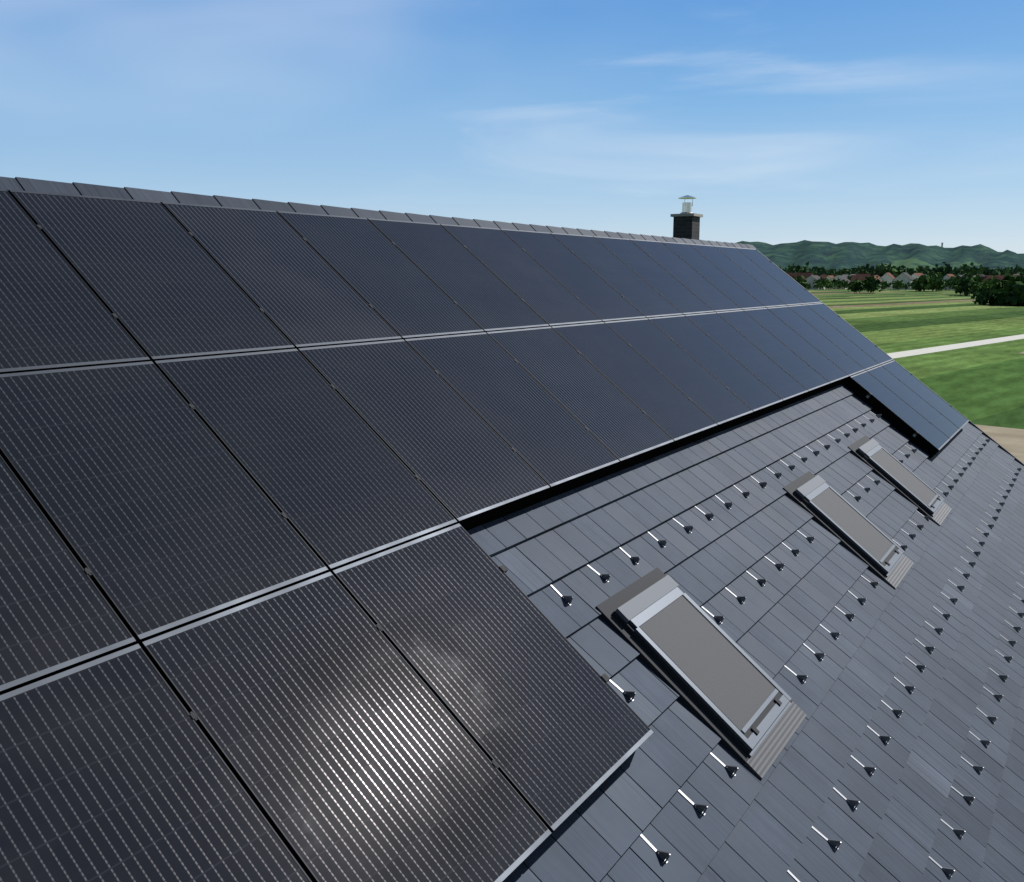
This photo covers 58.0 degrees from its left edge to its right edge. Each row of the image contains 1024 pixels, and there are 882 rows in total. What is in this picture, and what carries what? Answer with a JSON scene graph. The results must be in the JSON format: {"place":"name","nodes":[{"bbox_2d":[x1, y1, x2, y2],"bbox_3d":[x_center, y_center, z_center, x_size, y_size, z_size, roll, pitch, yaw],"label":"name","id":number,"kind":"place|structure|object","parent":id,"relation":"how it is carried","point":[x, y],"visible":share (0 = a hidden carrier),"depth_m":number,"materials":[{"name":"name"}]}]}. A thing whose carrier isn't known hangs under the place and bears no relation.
{"place":"outdoors","nodes":[
{"label":"outdoors","id":0,"kind":"place"},
{"bbox_2d":[0,176,756,249],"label":"roof ridge caps","id":1,"kind":"object","parent":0,"point":[33,185],"visible":0.68,"depth_m":8.35,"materials":[{"name":"grey tile"}]},
{"bbox_2d":[0,0,1023,253],"label":"sky","id":2,"kind":"structure","parent":0,"point":[876,122],"materials":[{"name":"blue"}]},
{"bbox_2d":[134,377,1023,881],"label":"roof tiles","id":3,"kind":"object","parent":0,"point":[752,827],"visible":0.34,"depth_m":7.22,"materials":[{"name":"grey tile"}]},
{"bbox_2d":[37,225,951,768],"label":"mounting rails","id":4,"kind":"object","parent":3,"relation":"on","point":[849,383],"visible":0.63,"depth_m":8.63,"materials":[{"name":"black metal"}]},
{"bbox_2d":[595,567,806,779],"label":"roof window","id":5,"kind":"structure","parent":3,"relation":"on","point":[735,697],"depth_m":6.24,"materials":[{"name":"grey"}]},
{"bbox_2d":[550,411,1023,881],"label":"snow guards","id":6,"kind":"object","parent":3,"relation":"on","point":[664,856],"visible":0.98,"depth_m":7.78,"materials":[{"name":"grey metal"}]},
{"bbox_2d":[782,471,912,588],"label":"roof window","id":7,"kind":"structure","parent":3,"relation":"on","point":[859,535],"depth_m":9.71,"materials":[{"name":"grey"}]},
{"bbox_2d":[848,436,951,525],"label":"roof window","id":8,"kind":"structure","parent":3,"relation":"on","point":[907,483],"depth_m":12.05,"materials":[{"name":"grey"}]},
{"bbox_2d":[737,240,1023,271],"bbox_3d":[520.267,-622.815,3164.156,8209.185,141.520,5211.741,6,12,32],"label":"hills","id":9,"kind":"structure","parent":0,"point":[840,256],"depth_m":2120.73,"materials":[{"name":"green plant"}]},
{"bbox_2d":[808,288,1023,428],"bbox_3d":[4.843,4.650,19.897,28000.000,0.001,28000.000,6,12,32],"label":"ground","id":10,"kind":"structure","parent":0,"point":[981,385],"depth_m":122.00,"materials":[{"name":"green plant"}]},
{"bbox_2d":[792,271,997,295],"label":"orchard trees","id":11,"kind":"object","parent":10,"relation":"on","point":[967,285],"visible":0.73,"depth_m":480.56,"materials":[{"name":"green plant"}]},
{"bbox_2d":[778,261,1023,289],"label":"village trees","id":12,"kind":"object","parent":10,"relation":"on","point":[882,269],"visible":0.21,"depth_m":746.19,"materials":[{"name":"green plant"}]},
{"bbox_2d":[787,272,1023,289],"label":"village houses","id":13,"kind":"structure","parent":10,"relation":"on","point":[906,277],"depth_m":642.25,"materials":[{"name":"grey"}]},
{"bbox_2d":[815,265,1023,271],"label":"houses","id":14,"kind":"structure","parent":10,"relation":"on","point":[849,270],"depth_m":1142.63,"materials":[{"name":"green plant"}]},
{"bbox_2d":[971,273,1023,305],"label":"trees","id":15,"kind":"object","parent":10,"relation":"on","point":[1008,289],"visible":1,"depth_m":270.67,"materials":[{"name":"green plant"}]},
{"bbox_2d":[975,352,1023,463],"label":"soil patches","id":16,"kind":"object","parent":10,"relation":"on","point":[1011,440],"visible":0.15,"depth_m":47.17,"materials":[{"name":"beige soil"}]},
{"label":"house walls","id":17,"kind":"object","parent":10,"relation":"on","visible":0},
{"bbox_2d":[757,250,1023,465],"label":"roof verge","id":18,"kind":"structure","parent":17,"relation":"on","point":[999,445],"depth_m":17.50,"materials":[{"name":"grey metal"}]},
{"bbox_2d":[0,189,968,881],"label":"solar panels","id":19,"kind":"object","parent":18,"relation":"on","point":[334,733],"visible":1,"depth_m":5.07,"materials":[{"name":"black glass"}]},
{"bbox_2d":[670,195,702,239],"bbox_3d":[3.409,-3.684,18.128,0.480,2.210,0.480,6,12,32],"label":"chimney","id":20,"kind":"object","parent":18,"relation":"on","point":[686,222],"visible":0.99,"depth_m":17.89,"materials":[{"name":"black brick"}]},
{"bbox_2d":[887,334,1023,358],"bbox_3d":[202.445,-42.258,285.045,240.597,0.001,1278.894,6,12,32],"label":"path gravel","id":21,"kind":"structure","parent":0,"point":[943,348],"depth_m":109.43,"materials":[{"name":"beige gravel"}]}
]}

